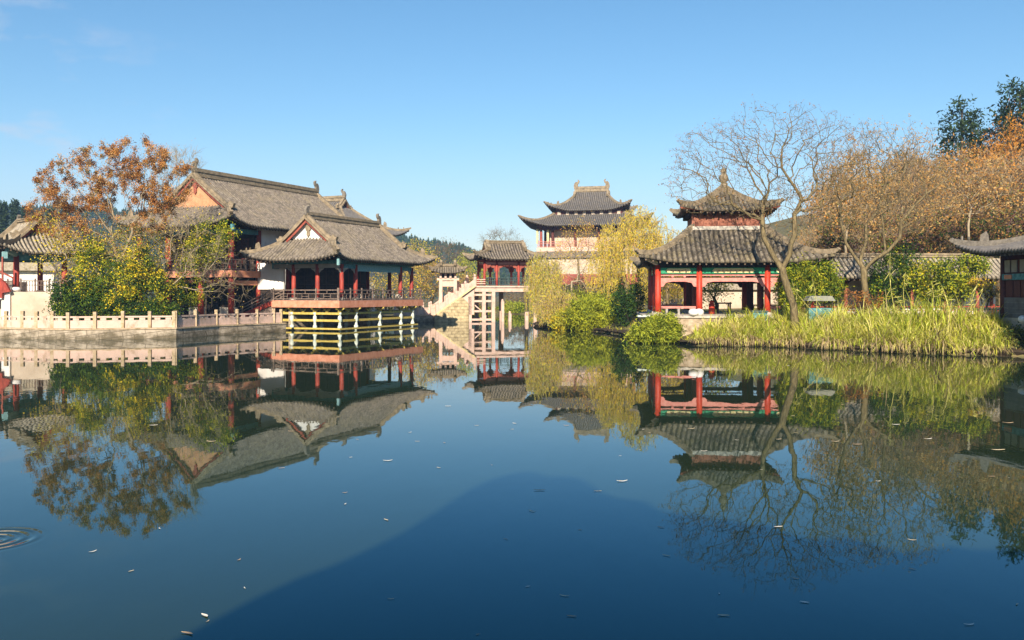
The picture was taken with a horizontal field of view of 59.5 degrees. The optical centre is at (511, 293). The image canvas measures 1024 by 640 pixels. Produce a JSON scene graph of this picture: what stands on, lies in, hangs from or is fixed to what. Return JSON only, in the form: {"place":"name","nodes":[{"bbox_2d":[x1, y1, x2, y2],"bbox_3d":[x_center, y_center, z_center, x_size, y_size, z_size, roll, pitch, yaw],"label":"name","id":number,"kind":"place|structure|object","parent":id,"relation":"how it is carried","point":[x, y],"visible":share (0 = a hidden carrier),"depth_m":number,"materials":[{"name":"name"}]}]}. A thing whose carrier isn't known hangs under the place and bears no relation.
{"place":"outdoors","nodes":[
{"label":"outdoors","id":0,"kind":"place"},
{"bbox_2d":[8,211,528,299],"bbox_3d":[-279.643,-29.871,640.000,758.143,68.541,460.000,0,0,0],"label":"hill","id":1,"kind":"structure","parent":0,"point":[381,274],"depth_m":474.41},
{"bbox_2d":[0,202,527,283],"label":"hillside wood","id":2,"kind":"object","parent":1,"relation":"on","point":[403,237],"visible":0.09,"depth_m":553.79,"materials":[{"name":"plant"}]},
{"bbox_2d":[462,240,547,285],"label":"bridge pavilion","id":3,"kind":"structure","parent":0,"point":[497,255],"depth_m":107.93,"materials":[{"name":"red paint"}]},
{"bbox_2d":[0,314,1023,639],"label":"water","id":4,"kind":"structure","parent":0,"point":[214,458],"depth_m":15.51,"materials":[{"name":"liquid"}]},
{"bbox_2d":[239,203,437,330],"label":"waterside pavilion","id":5,"kind":"structure","parent":4,"relation":"in","point":[329,263],"depth_m":84.00,"materials":[{"name":"grey wood"}]},
{"bbox_2d":[298,268,304,299],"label":"lattice door","id":6,"kind":"structure","parent":5,"relation":"in","point":[301,273],"depth_m":85.37,"materials":[{"name":"brown wood"}]},
{"bbox_2d":[320,268,326,299],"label":"lattice door","id":7,"kind":"structure","parent":5,"relation":"in","point":[323,274],"depth_m":84.35,"materials":[{"name":"brown wood"}]},
{"bbox_2d":[326,268,334,299],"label":"lattice door","id":8,"kind":"structure","parent":5,"relation":"in","point":[330,281],"depth_m":84.01,"materials":[{"name":"brown wood"}]},
{"bbox_2d":[0,0,1023,262],"label":"sky","id":9,"kind":"structure","parent":0,"point":[457,120],"materials":[{"name":"blue"}]},
{"bbox_2d":[131,183,1023,356],"bbox_3d":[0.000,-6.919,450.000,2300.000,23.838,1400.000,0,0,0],"label":"ground","id":10,"kind":"structure","parent":0,"point":[782,230],"depth_m":107.30,"materials":[{"name":"green plant"}]},
{"bbox_2d":[0,200,11,233],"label":"pine tree","id":11,"kind":"object","parent":10,"relation":"on","point":[5,217],"visible":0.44,"depth_m":213.55,"materials":[{"name":"green plant"}]},
{"bbox_2d":[8,198,22,223],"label":"pine tree","id":12,"kind":"object","parent":10,"relation":"on","point":[14,210],"visible":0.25,"depth_m":222.49,"materials":[{"name":"green plant"}]},
{"bbox_2d":[0,261,78,298],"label":"garden building","id":13,"kind":"structure","parent":10,"relation":"on","point":[27,271],"depth_m":96.00,"materials":[{"name":"white paint"}]},
{"bbox_2d":[0,292,111,319],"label":"terrace","id":14,"kind":"structure","parent":10,"relation":"on","point":[16,303],"depth_m":72.00,"materials":[{"name":"white paint"}]},
{"bbox_2d":[0,257,12,297],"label":"red ramp wall","id":15,"kind":"structure","parent":14,"relation":"on","point":[4,287],"depth_m":71.54,"materials":[{"name":"paint"}]},
{"bbox_2d":[0,211,91,291],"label":"side pavilion","id":16,"kind":"structure","parent":14,"relation":"on","point":[17,244],"depth_m":74.85,"materials":[{"name":"tile"}]},
{"bbox_2d":[22,207,112,303],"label":"sapling","id":17,"kind":"object","parent":10,"relation":"on","point":[66,257],"visible":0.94,"depth_m":68.66,"materials":[{"name":"green plant"}]},
{"bbox_2d":[41,272,110,320],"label":"shrub","id":18,"kind":"object","parent":10,"relation":"on","point":[60,309],"visible":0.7,"depth_m":68.75,"materials":[{"name":"green plant"}]},
{"bbox_2d":[0,327,175,339],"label":"retaining wall","id":19,"kind":"structure","parent":10,"relation":"on","point":[83,333],"depth_m":66.19,"materials":[{"name":"stone"}]},
{"bbox_2d":[0,311,177,328],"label":"stone balustrade","id":20,"kind":"object","parent":19,"relation":"on","point":[86,322],"visible":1,"depth_m":66.41,"materials":[{"name":"stone"}]},
{"bbox_2d":[63,235,132,319],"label":"shrub","id":21,"kind":"object","parent":10,"relation":"on","point":[95,277],"visible":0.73,"depth_m":69.32,"materials":[{"name":"green plant"}]},
{"bbox_2d":[22,133,193,297],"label":"golden rain tree","id":22,"kind":"object","parent":10,"relation":"on","point":[126,173],"visible":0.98,"depth_m":70.06,"materials":[{"name":"brown plant"}]},
{"bbox_2d":[46,213,183,291],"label":"shrub","id":23,"kind":"object","parent":10,"relation":"on","point":[132,239],"visible":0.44,"depth_m":71.47,"materials":[{"name":"green plant"}]},
{"bbox_2d":[99,237,156,319],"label":"shrub","id":24,"kind":"object","parent":10,"relation":"on","point":[129,292],"visible":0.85,"depth_m":68.75,"materials":[{"name":"green plant"}]},
{"bbox_2d":[97,296,188,319],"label":"shrub","id":25,"kind":"object","parent":10,"relation":"on","point":[154,309],"visible":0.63,"depth_m":68.58,"materials":[{"name":"green plant"}]},
{"bbox_2d":[127,256,188,319],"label":"shrub","id":26,"kind":"object","parent":10,"relation":"on","point":[158,282],"visible":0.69,"depth_m":69.42,"materials":[{"name":"green plant"}]},
{"bbox_2d":[136,138,210,292],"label":"bare tree","id":27,"kind":"object","parent":10,"relation":"on","point":[182,160],"visible":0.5,"depth_m":76.95,"materials":[{"name":"brown plant"}]},
{"bbox_2d":[96,204,258,319],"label":"leafy tree","id":28,"kind":"object","parent":10,"relation":"on","point":[191,253],"visible":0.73,"depth_m":70.71,"materials":[{"name":"green plant"}]},
{"bbox_2d":[172,213,241,317],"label":"climbing shrub","id":29,"kind":"object","parent":10,"relation":"on","point":[226,238],"visible":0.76,"depth_m":73.68,"materials":[{"name":"green plant"}]},
{"bbox_2d":[168,323,285,337],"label":"retaining wall","id":30,"kind":"structure","parent":10,"relation":"on","point":[195,331],"depth_m":73.57,"materials":[{"name":"stone"}]},
{"bbox_2d":[172,308,282,327],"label":"stone balustrade","id":31,"kind":"object","parent":30,"relation":"on","point":[275,317],"visible":1,"depth_m":73.78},
{"bbox_2d":[111,158,344,319],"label":"two storey hall","id":32,"kind":"structure","parent":10,"relation":"on","point":[263,213],"depth_m":86.11,"materials":[{"name":"tile"}]},
{"bbox_2d":[210,284,218,317],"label":"lattice door","id":33,"kind":"structure","parent":32,"relation":"in","point":[214,305],"depth_m":87.20,"materials":[{"name":"brown wood"}]},
{"bbox_2d":[237,289,283,316],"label":"deck stair","id":34,"kind":"object","parent":10,"relation":"on","point":[263,307],"visible":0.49,"depth_m":82.99,"materials":[{"name":"stone"}]},
{"bbox_2d":[283,315,433,326],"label":"retaining wall","id":35,"kind":"structure","parent":10,"relation":"on","point":[423,318],"depth_m":104.09,"materials":[{"name":"stone"}]},
{"bbox_2d":[394,302,441,315],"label":"stone balustrade","id":36,"kind":"object","parent":35,"relation":"on","point":[429,310],"visible":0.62,"depth_m":104.98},
{"bbox_2d":[322,189,410,311],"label":"hall","id":37,"kind":"structure","parent":10,"relation":"on","point":[339,203],"depth_m":121.54,"materials":[{"name":"tile"}]},
{"bbox_2d":[370,272,405,313],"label":"autumn tree","id":38,"kind":"object","parent":10,"relation":"on","point":[383,278],"visible":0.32,"depth_m":117.36,"materials":[{"name":"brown plant"}]},
{"bbox_2d":[391,243,436,307],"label":"autumn tree","id":39,"kind":"object","parent":10,"relation":"on","point":[424,284],"visible":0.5,"depth_m":115.51,"materials":[{"name":"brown plant"}]},
{"bbox_2d":[418,254,447,304],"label":"autumn tree","id":40,"kind":"object","parent":10,"relation":"on","point":[433,285],"visible":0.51,"depth_m":118.85,"materials":[{"name":"yellow plant"}]},
{"bbox_2d":[429,260,466,304],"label":"stone gate","id":41,"kind":"structure","parent":10,"relation":"on","point":[447,271],"depth_m":108.74,"materials":[{"name":"white stone"}]},
{"bbox_2d":[425,237,473,294],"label":"bare tree","id":42,"kind":"object","parent":10,"relation":"on","point":[448,254],"visible":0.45,"depth_m":157.71,"materials":[{"name":"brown plant"}]},
{"bbox_2d":[434,297,468,321],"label":"bridge abutment","id":43,"kind":"object","parent":10,"relation":"on","point":[457,310],"visible":0.45,"depth_m":105.42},
{"bbox_2d":[430,274,536,321],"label":"bridge","id":44,"kind":"structure","parent":43,"relation":"on","point":[466,290],"depth_m":106.72,"materials":[{"name":"beige stone"}]},
{"bbox_2d":[449,249,492,296],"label":"autumn tree","id":45,"kind":"object","parent":10,"relation":"on","point":[466,264],"visible":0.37,"depth_m":137.68,"materials":[{"name":"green plant"}]},
{"bbox_2d":[479,223,528,285],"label":"bare tree","id":46,"kind":"object","parent":10,"relation":"on","point":[504,234],"visible":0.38,"depth_m":161.83,"materials":[{"name":"brown plant"}]},
{"bbox_2d":[495,298,531,313],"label":"round bush","id":47,"kind":"object","parent":10,"relation":"on","point":[519,307],"visible":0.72,"depth_m":145.30,"materials":[{"name":"green plant"}]},
{"bbox_2d":[551,216,606,287],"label":"autumn tree","id":48,"kind":"object","parent":10,"relation":"on","point":[585,228],"visible":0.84,"depth_m":127.69,"materials":[{"name":"yellow plant"}]},
{"bbox_2d":[550,246,611,297],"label":"bare tree","id":49,"kind":"object","parent":10,"relation":"on","point":[582,271],"visible":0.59,"depth_m":115.96,"materials":[{"name":"plant"}]},
{"bbox_2d":[518,179,659,298],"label":"two tier tower","id":50,"kind":"structure","parent":10,"relation":"on","point":[600,205],"depth_m":166.18,"materials":[{"name":"tile"}]},
{"bbox_2d":[593,267,647,307],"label":"dark shrub","id":51,"kind":"object","parent":10,"relation":"on","point":[620,280],"visible":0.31,"depth_m":88.47,"materials":[{"name":"green plant"}]},
{"bbox_2d":[582,205,682,309],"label":"weeping willow","id":52,"kind":"object","parent":10,"relation":"on","point":[645,239],"visible":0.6,"depth_m":87.27,"materials":[{"name":"yellow plant"}]},
{"bbox_2d":[647,284,777,308],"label":"garden wall","id":53,"kind":"structure","parent":10,"relation":"on","point":[736,301],"depth_m":91.88,"materials":[{"name":"paint"}]},
{"bbox_2d":[702,276,741,308],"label":"garden tree","id":54,"kind":"object","parent":10,"relation":"on","point":[714,289],"visible":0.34,"depth_m":79.51,"materials":[{"name":"green plant"}]},
{"bbox_2d":[629,168,840,335],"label":"double roof pavilion","id":55,"kind":"structure","parent":10,"relation":"on","point":[695,250],"depth_m":62.87,"materials":[{"name":"tile"}]},
{"bbox_2d":[658,94,889,333],"bbox_3d":[16.856,-4.917,57.806,14.672,15.426,6.458,0,0,0],"label":"bare tree","id":56,"kind":"object","parent":10,"relation":"on","point":[781,267],"visible":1,"depth_m":57.71,"materials":[{"name":"brown plant"}]},
{"bbox_2d":[763,251,854,312],"bbox_3d":[20.302,-0.500,61.161,5.242,5.194,4.142,0,0,-21],"label":"bamboo","id":57,"kind":"object","parent":10,"relation":"on","point":[823,276],"visible":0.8,"depth_m":60.31,"materials":[{"name":"green plant"}]},
{"bbox_2d":[804,296,835,320],"bbox_3d":[20.084,1.054,58.607,1.800,1.740,1.500,0,0,8],"label":"stall","id":58,"kind":"object","parent":10,"relation":"on","point":[824,298],"visible":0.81,"depth_m":57.98,"materials":[{"name":"teal fabric"}]},
{"bbox_2d":[807,227,858,252],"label":"thicket","id":59,"kind":"object","parent":10,"relation":"on","point":[827,242],"visible":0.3,"depth_m":79.43,"materials":[{"name":"brown plant"}]},
{"bbox_2d":[782,166,889,244],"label":"hillside tree","id":60,"kind":"object","parent":10,"relation":"on","point":[815,222],"visible":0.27,"depth_m":99.70,"materials":[{"name":"brown plant"}]},
{"bbox_2d":[817,215,870,248],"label":"thicket","id":61,"kind":"object","parent":10,"relation":"on","point":[825,230],"visible":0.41,"depth_m":91.44,"materials":[{"name":"brown plant"}]},
{"bbox_2d":[804,163,897,239],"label":"hillside tree","id":62,"kind":"object","parent":10,"relation":"on","point":[845,196],"visible":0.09,"depth_m":103.96,"materials":[{"name":"beige plant"}]},
{"bbox_2d":[798,147,904,252],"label":"fan tree","id":63,"kind":"object","parent":10,"relation":"on","point":[836,211],"visible":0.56,"depth_m":73.64,"materials":[{"name":"brown plant"}]},
{"bbox_2d":[807,114,909,221],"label":"hillside tree","id":64,"kind":"object","parent":10,"relation":"on","point":[852,162],"visible":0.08,"depth_m":115.51,"materials":[{"name":"brown plant"}]},
{"bbox_2d":[839,288,882,315],"bbox_3d":[22.961,0.691,58.746,3.336,2.271,1.932,0,0,0],"label":"red shrub","id":65,"kind":"object","parent":10,"relation":"on","point":[867,301],"visible":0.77,"depth_m":58.60,"materials":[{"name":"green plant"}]},
{"bbox_2d":[808,159,920,249],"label":"hillside tree","id":66,"kind":"object","parent":10,"relation":"on","point":[901,205],"visible":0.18,"depth_m":98.29,"materials":[{"name":"brown plant"}]},
{"bbox_2d":[849,228,890,252],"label":"thicket","id":67,"kind":"object","parent":10,"relation":"on","point":[878,247],"visible":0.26,"depth_m":81.31,"materials":[{"name":"brown plant"}]},
{"bbox_2d":[777,253,999,314],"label":"covered gallery","id":68,"kind":"object","parent":10,"relation":"on","point":[850,270],"visible":0.15,"depth_m":68.52,"materials":[{"name":"stone"}]},
{"bbox_2d":[808,114,969,315],"bbox_3d":[25.156,-4.997,60.150,10.384,14.093,6.594,0,0,0],"label":"bare tree","id":69,"kind":"object","parent":10,"relation":"on","point":[864,275],"visible":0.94,"depth_m":59.82,"materials":[{"name":"brown plant"}]},
{"bbox_2d":[857,237,921,311],"bbox_3d":[26.633,-0.998,62.979,4.557,5.859,4.067,0,0,0],"label":"hedge shrub","id":70,"kind":"object","parent":10,"relation":"on","point":[879,283],"visible":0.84,"depth_m":62.48,"materials":[{"name":"green plant"}]},
{"bbox_2d":[857,208,924,248],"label":"thicket","id":71,"kind":"object","parent":10,"relation":"on","point":[885,226],"visible":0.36,"depth_m":89.60,"materials":[{"name":"brown plant"}]},
{"bbox_2d":[856,157,934,220],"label":"hillside tree","id":72,"kind":"object","parent":10,"relation":"on","point":[900,188],"visible":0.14,"depth_m":102.63,"materials":[{"name":"beige plant"}]},
{"bbox_2d":[880,228,937,252],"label":"thicket","id":73,"kind":"object","parent":10,"relation":"on","point":[924,246],"visible":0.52,"depth_m":79.25,"materials":[{"name":"brown plant"}]},
{"bbox_2d":[863,121,960,232],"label":"hillside tree","id":74,"kind":"object","parent":10,"relation":"on","point":[910,169],"visible":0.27,"depth_m":99.37,"materials":[{"name":"orange plant"}]},
{"bbox_2d":[892,253,960,311],"bbox_3d":[28.881,-0.511,61.985,4.472,4.840,3.681,0,0,-27],"label":"hedge shrub","id":75,"kind":"object","parent":10,"relation":"on","point":[921,287],"visible":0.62,"depth_m":61.56,"materials":[{"name":"green plant"}]},
{"bbox_2d":[880,141,976,217],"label":"hillside tree","id":76,"kind":"object","parent":10,"relation":"on","point":[935,177],"visible":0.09,"depth_m":106.20,"materials":[{"name":"orange plant"}]},
{"bbox_2d":[907,202,970,241],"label":"thicket","id":77,"kind":"object","parent":10,"relation":"on","point":[946,222],"visible":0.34,"depth_m":91.37,"materials":[{"name":"brown plant"}]},
{"bbox_2d":[897,132,998,228],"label":"hillside tree","id":78,"kind":"object","parent":10,"relation":"on","point":[949,168],"visible":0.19,"depth_m":102.61,"materials":[{"name":"orange plant"}]},
{"bbox_2d":[920,219,979,252],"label":"thicket","id":79,"kind":"object","parent":10,"relation":"on","point":[940,233],"visible":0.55,"depth_m":80.32,"materials":[{"name":"brown plant"}]},
{"bbox_2d":[925,251,994,311],"bbox_3d":[30.204,-0.646,60.473,4.459,5.020,3.329,0,0,0],"label":"hedge shrub","id":80,"kind":"object","parent":10,"relation":"on","point":[972,268],"visible":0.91,"depth_m":60.18,"materials":[{"name":"green plant"}]},
{"bbox_2d":[930,95,996,213],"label":"hillside pine","id":81,"kind":"object","parent":10,"relation":"on","point":[961,126],"visible":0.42,"depth_m":113.46,"materials":[{"name":"green plant"}]},
{"bbox_2d":[908,141,1023,239],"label":"fan tree","id":82,"kind":"object","parent":10,"relation":"on","point":[985,205],"visible":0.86,"depth_m":73.79,"materials":[{"name":"brown plant"}]},
{"bbox_2d":[965,273,999,311],"bbox_3d":[29.764,0.119,56.580,2.073,2.846,1.253,0,0,17],"label":"hedge shrub","id":83,"kind":"object","parent":10,"relation":"on","point":[974,281],"visible":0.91,"depth_m":56.48,"materials":[{"name":"green plant"}]},
{"bbox_2d":[964,118,1003,191],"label":"hillside pine","id":84,"kind":"object","parent":10,"relation":"on","point":[979,143],"visible":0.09,"depth_m":118.33,"materials":[{"name":"green plant"}]},
{"bbox_2d":[949,232,1023,335],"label":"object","id":85,"kind":"structure","parent":10,"relation":"on","point":[1009,252],"depth_m":51.01,"materials":[{"name":"stone"}]},
{"bbox_2d":[950,186,1022,230],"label":"thicket","id":86,"kind":"object","parent":10,"relation":"on","point":[985,218],"visible":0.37,"depth_m":92.80,"materials":[{"name":"brown plant"}]},
{"bbox_2d":[950,142,1023,223],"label":"hillside tree","id":87,"kind":"object","parent":10,"relation":"on","point":[1021,162],"visible":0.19,"depth_m":97.26,"materials":[{"name":"orange plant"}]},
{"bbox_2d":[955,127,1022,220],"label":"hillside tree","id":88,"kind":"object","parent":10,"relation":"on","point":[989,153],"visible":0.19,"depth_m":103.31,"materials":[{"name":"orange plant"}]},
{"bbox_2d":[959,214,1023,240],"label":"thicket","id":89,"kind":"object","parent":10,"relation":"on","point":[980,229],"visible":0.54,"depth_m":79.39,"materials":[{"name":"brown plant"}]},
{"bbox_2d":[960,138,1023,230],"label":"hillside tree","id":90,"kind":"object","parent":10,"relation":"on","point":[1010,191],"visible":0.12,"depth_m":96.93,"materials":[{"name":"orange plant"}]},
{"bbox_2d":[962,103,1023,209],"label":"hillside tree","id":91,"kind":"object","parent":10,"relation":"on","point":[1012,133],"visible":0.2,"depth_m":104.15,"materials":[{"name":"orange plant"}]},
{"bbox_2d":[962,146,1023,228],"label":"hillside tree","id":92,"kind":"object","parent":10,"relation":"on","point":[1004,180],"visible":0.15,"depth_m":97.31,"materials":[{"name":"orange plant"}]},
{"bbox_2d":[971,147,1023,232],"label":"hillside tree","id":93,"kind":"object","parent":10,"relation":"on","point":[1011,180],"visible":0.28,"depth_m":94.25,"materials":[{"name":"orange plant"}]},
{"bbox_2d":[979,113,1023,213],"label":"hillside tree","id":94,"kind":"object","parent":10,"relation":"on","point":[1019,150],"visible":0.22,"depth_m":100.61,"materials":[{"name":"orange plant"}]},
{"bbox_2d":[982,75,1023,182],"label":"hillside pine","id":95,"kind":"object","parent":10,"relation":"on","point":[1018,100],"visible":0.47,"depth_m":112.16,"materials":[{"name":"green plant"}]},
{"bbox_2d":[987,184,1023,224],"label":"thicket","id":96,"kind":"object","parent":10,"relation":"on","point":[1014,205],"visible":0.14,"depth_m":94.35,"materials":[{"name":"brown plant"}]},
{"bbox_2d":[997,205,1023,237],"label":"thicket","id":97,"kind":"object","parent":10,"relation":"on","point":[1020,219],"visible":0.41,"depth_m":80.50,"materials":[{"name":"brown plant"}]},
{"bbox_2d":[533,321,1023,355],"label":"bank","id":98,"kind":"structure","parent":0,"point":[1015,351],"depth_m":55.74,"materials":[{"name":"plant"}]},
{"bbox_2d":[522,250,566,322],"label":"weeping willow","id":99,"kind":"object","parent":98,"relation":"on","point":[540,274],"visible":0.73,"depth_m":91.56,"materials":[{"name":"yellow plant"}]},
{"bbox_2d":[528,284,577,326],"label":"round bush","id":100,"kind":"object","parent":98,"relation":"on","point":[547,303],"visible":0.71,"depth_m":83.60,"materials":[{"name":"yellow plant"}]},
{"bbox_2d":[547,303,572,329],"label":"round bush","id":101,"kind":"object","parent":98,"relation":"on","point":[555,318],"visible":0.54,"depth_m":82.58,"materials":[{"name":"yellow plant"}]},
{"bbox_2d":[553,284,610,309],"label":"round bush","id":102,"kind":"object","parent":98,"relation":"on","point":[579,293],"visible":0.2,"depth_m":85.37,"materials":[{"name":"green plant"}]},
{"bbox_2d":[562,291,628,331],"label":"round bush","id":103,"kind":"object","parent":98,"relation":"on","point":[587,313],"visible":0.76,"depth_m":79.59,"materials":[{"name":"green plant"}]},
{"bbox_2d":[608,279,647,326],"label":"dark shrub","id":104,"kind":"object","parent":98,"relation":"on","point":[627,300],"visible":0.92,"depth_m":75.68,"materials":[{"name":"green plant"}]},
{"bbox_2d":[622,307,687,343],"bbox_3d":[9.626,2.241,60.725,4.600,2.664,3.183,0,0,0],"label":"round bush","id":105,"kind":"object","parent":98,"relation":"on","point":[659,328],"visible":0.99,"depth_m":60.19,"materials":[{"name":"green plant"}]},
{"bbox_2d":[543,309,1022,349],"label":"bank grass","id":106,"kind":"structure","parent":98,"relation":"on","point":[644,310],"depth_m":74.73,"materials":[{"name":"green plant"}]},
{"bbox_2d":[685,283,1020,355],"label":"reed grass","id":107,"kind":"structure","parent":98,"relation":"on","point":[914,330],"depth_m":53.40,"materials":[{"name":"plant"}]},
{"bbox_2d":[996,322,1023,347],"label":"dark shrub","id":108,"kind":"object","parent":98,"relation":"on","point":[1017,331],"visible":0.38,"depth_m":49.19,"materials":[{"name":"green plant"}]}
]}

